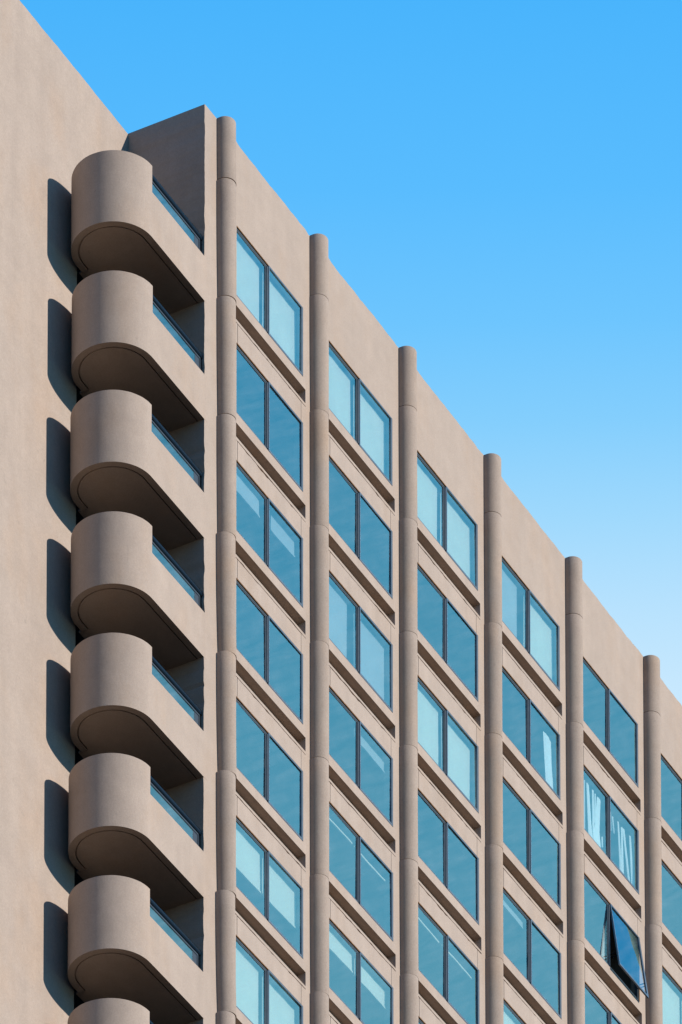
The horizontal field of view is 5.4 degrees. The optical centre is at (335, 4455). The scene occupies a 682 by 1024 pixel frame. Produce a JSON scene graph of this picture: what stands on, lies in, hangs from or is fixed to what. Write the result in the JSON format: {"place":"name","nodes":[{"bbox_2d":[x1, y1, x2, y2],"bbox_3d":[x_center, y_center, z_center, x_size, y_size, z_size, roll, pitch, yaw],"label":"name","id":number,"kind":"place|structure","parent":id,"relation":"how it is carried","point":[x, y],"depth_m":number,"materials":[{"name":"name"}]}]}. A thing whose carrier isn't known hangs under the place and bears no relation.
{"place":"outdoors","nodes":[
{"label":"outdoors","id":0,"kind":"place"},
{"bbox_2d":[0,0,681,1023],"bbox_3d":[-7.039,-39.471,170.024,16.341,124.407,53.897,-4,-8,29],"label":"tower building","id":1,"kind":"structure","parent":0,"point":[334,688],"depth_m":170.63,"materials":[{"name":"paint"}]},
{"bbox_2d":[235,935,302,1023],"bbox_3d":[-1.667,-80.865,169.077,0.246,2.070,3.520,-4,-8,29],"label":"window","id":2,"kind":"structure","parent":1,"relation":"in","point":[275,1009],"depth_m":168.91,"materials":[{"name":"glass"}]},
{"bbox_2d":[235,815,305,974],"bbox_3d":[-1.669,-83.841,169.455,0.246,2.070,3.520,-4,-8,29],"label":"window","id":3,"kind":"structure","parent":1,"relation":"in","point":[276,892],"depth_m":169.49,"materials":[{"name":"glass"}]},
{"bbox_2d":[236,226,305,392],"bbox_3d":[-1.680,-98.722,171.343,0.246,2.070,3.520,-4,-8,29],"label":"window","id":4,"kind":"structure","parent":1,"relation":"in","point":[276,336],"depth_m":171.40,"materials":[{"name":"glass"}]},
{"bbox_2d":[236,342,305,508],"bbox_3d":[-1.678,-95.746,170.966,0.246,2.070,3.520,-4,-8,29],"label":"window","id":5,"kind":"structure","parent":1,"relation":"in","point":[260,451],"depth_m":170.98,"materials":[{"name":"metal"}]},
{"bbox_2d":[236,460,305,623],"bbox_3d":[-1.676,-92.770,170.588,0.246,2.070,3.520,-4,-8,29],"label":"window","id":6,"kind":"structure","parent":1,"relation":"in","point":[260,568],"depth_m":170.61,"materials":[{"name":"metal"}]},
{"bbox_2d":[236,578,305,740],"bbox_3d":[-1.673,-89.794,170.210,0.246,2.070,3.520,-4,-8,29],"label":"window","id":7,"kind":"structure","parent":1,"relation":"in","point":[260,685],"depth_m":170.23,"materials":[{"name":"metal"}]},
{"bbox_2d":[236,696,305,857],"bbox_3d":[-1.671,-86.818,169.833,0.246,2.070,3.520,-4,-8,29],"label":"window","id":8,"kind":"structure","parent":1,"relation":"in","point":[260,803],"depth_m":169.86,"materials":[{"name":"metal"}]},
{"bbox_2d":[329,918,393,1023],"bbox_3d":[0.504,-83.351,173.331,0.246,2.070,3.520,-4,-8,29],"label":"window","id":9,"kind":"structure","parent":1,"relation":"in","point":[337,1007],"depth_m":173.21,"materials":[{"name":"glass"}]},
{"bbox_2d":[329,341,394,501],"bbox_3d":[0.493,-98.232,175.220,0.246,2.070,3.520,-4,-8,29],"label":"window","id":10,"kind":"structure","parent":1,"relation":"in","point":[366,448],"depth_m":175.29,"materials":[{"name":"glass"}]},
{"bbox_2d":[329,455,394,615],"bbox_3d":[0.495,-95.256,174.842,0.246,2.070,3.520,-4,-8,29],"label":"window","id":11,"kind":"structure","parent":1,"relation":"in","point":[352,561],"depth_m":174.87,"materials":[{"name":"metal"}]},
{"bbox_2d":[329,570,394,728],"bbox_3d":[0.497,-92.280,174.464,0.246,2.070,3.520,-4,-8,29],"label":"window","id":12,"kind":"structure","parent":1,"relation":"in","point":[366,677],"depth_m":174.57,"materials":[{"name":"glass"}]},
{"bbox_2d":[329,685,395,842],"bbox_3d":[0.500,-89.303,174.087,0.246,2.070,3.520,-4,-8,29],"label":"window","id":13,"kind":"structure","parent":1,"relation":"in","point":[351,789],"depth_m":174.27,"materials":[{"name":"metal"}]},
{"bbox_2d":[329,801,395,957],"bbox_3d":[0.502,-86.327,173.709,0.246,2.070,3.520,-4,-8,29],"label":"window","id":14,"kind":"structure","parent":1,"relation":"in","point":[352,906],"depth_m":173.72,"materials":[{"name":"metal"}]},
{"bbox_2d":[418,1016,425,1023],"bbox_3d":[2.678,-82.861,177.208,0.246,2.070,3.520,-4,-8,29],"label":"window","id":15,"kind":"structure","parent":1,"relation":"in","point":[420,1021],"depth_m":176.11,"materials":[{"name":"metal"}]},
{"bbox_2d":[417,450,479,606],"bbox_3d":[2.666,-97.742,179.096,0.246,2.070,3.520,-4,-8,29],"label":"window","id":16,"kind":"structure","parent":1,"relation":"in","point":[452,554],"depth_m":179.23,"materials":[{"name":"glass"}]},
{"bbox_2d":[417,562,480,717],"bbox_3d":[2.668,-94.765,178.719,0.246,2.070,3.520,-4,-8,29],"label":"window","id":17,"kind":"structure","parent":1,"relation":"in","point":[439,664],"depth_m":178.75,"materials":[{"name":"metal"}]},
{"bbox_2d":[418,902,479,1023],"bbox_3d":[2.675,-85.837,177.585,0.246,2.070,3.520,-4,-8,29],"label":"window","id":18,"kind":"structure","parent":1,"relation":"in","point":[440,1003],"depth_m":177.49,"materials":[{"name":"metal"}]},
{"bbox_2d":[418,676,480,828],"bbox_3d":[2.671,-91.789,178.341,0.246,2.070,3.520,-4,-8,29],"label":"window","id":19,"kind":"structure","parent":1,"relation":"in","point":[452,779],"depth_m":178.40,"materials":[{"name":"glass"}]},
{"bbox_2d":[418,789,481,940],"bbox_3d":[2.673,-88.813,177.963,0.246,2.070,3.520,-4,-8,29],"label":"window","id":20,"kind":"structure","parent":1,"relation":"in","point":[440,890],"depth_m":178.01,"materials":[{"name":"metal"}]},
{"bbox_2d":[503,998,525,1023],"bbox_3d":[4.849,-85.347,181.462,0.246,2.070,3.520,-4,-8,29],"label":"window","id":21,"kind":"structure","parent":1,"relation":"in","point":[507,1020],"depth_m":180.77,"materials":[{"name":"glass"}]},
{"bbox_2d":[502,556,561,706],"bbox_3d":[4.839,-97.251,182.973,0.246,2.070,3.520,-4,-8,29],"label":"window","id":22,"kind":"structure","parent":1,"relation":"in","point":[535,656],"depth_m":183.26,"materials":[{"name":"glass"}]},
{"bbox_2d":[502,665,562,815],"bbox_3d":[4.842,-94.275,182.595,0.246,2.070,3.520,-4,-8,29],"label":"window","id":23,"kind":"structure","parent":1,"relation":"in","point":[543,788],"depth_m":182.86,"materials":[{"name":"metal"}]},
{"bbox_2d":[503,777,562,924],"bbox_3d":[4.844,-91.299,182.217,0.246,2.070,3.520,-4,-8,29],"label":"window","id":24,"kind":"structure","parent":1,"relation":"in","point":[552,908],"depth_m":182.28,"materials":[{"name":"metal"}]},
{"bbox_2d":[503,887,563,1023],"bbox_3d":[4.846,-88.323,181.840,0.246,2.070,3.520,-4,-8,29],"label":"window","id":25,"kind":"structure","parent":1,"relation":"in","point":[523,984],"depth_m":181.83,"materials":[{"name":"metal"}]},
{"bbox_2d":[585,982,620,1023],"bbox_3d":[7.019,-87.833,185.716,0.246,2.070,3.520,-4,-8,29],"label":"window","id":26,"kind":"structure","parent":1,"relation":"in","point":[610,1017],"depth_m":185.55,"materials":[{"name":"metal"}]},
{"bbox_2d":[583,657,640,802],"bbox_3d":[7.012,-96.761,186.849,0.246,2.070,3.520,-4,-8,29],"label":"window","id":27,"kind":"structure","parent":1,"relation":"in","point":[629,785],"depth_m":186.87,"materials":[{"name":"metal"}]},
{"bbox_2d":[583,764,640,908],"bbox_3d":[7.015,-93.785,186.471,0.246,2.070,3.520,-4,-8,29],"label":"window","id":28,"kind":"structure","parent":1,"relation":"in","point":[628,890],"depth_m":186.46,"materials":[{"name":"glass"}]},
{"bbox_2d":[584,873,648,1015],"bbox_3d":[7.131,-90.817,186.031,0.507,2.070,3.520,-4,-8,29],"label":"window","id":29,"kind":"structure","parent":1,"relation":"in","point":[597,961],"depth_m":186.14,"materials":[{"name":"metal"}]},
{"bbox_2d":[661,754,681,861],"bbox_3d":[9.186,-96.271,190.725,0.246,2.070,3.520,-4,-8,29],"label":"window","id":30,"kind":"structure","parent":1,"relation":"in","point":[668,834],"depth_m":190.05,"materials":[{"name":"metal"}]},
{"bbox_2d":[661,859,681,966],"bbox_3d":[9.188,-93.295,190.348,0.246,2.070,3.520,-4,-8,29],"label":"window","id":31,"kind":"structure","parent":1,"relation":"in","point":[669,941],"depth_m":189.63,"materials":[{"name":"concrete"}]},
{"bbox_2d":[662,965,681,1023],"bbox_3d":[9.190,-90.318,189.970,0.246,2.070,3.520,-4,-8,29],"label":"window","id":32,"kind":"structure","parent":1,"relation":"in","point":[671,1009],"depth_m":189.45,"materials":[{"name":"glass"}]},
{"bbox_2d":[20,0,681,704],"label":"sky","id":33,"kind":"structure","parent":0,"point":[498,183],"materials":[{"name":"blue"}]}
]}

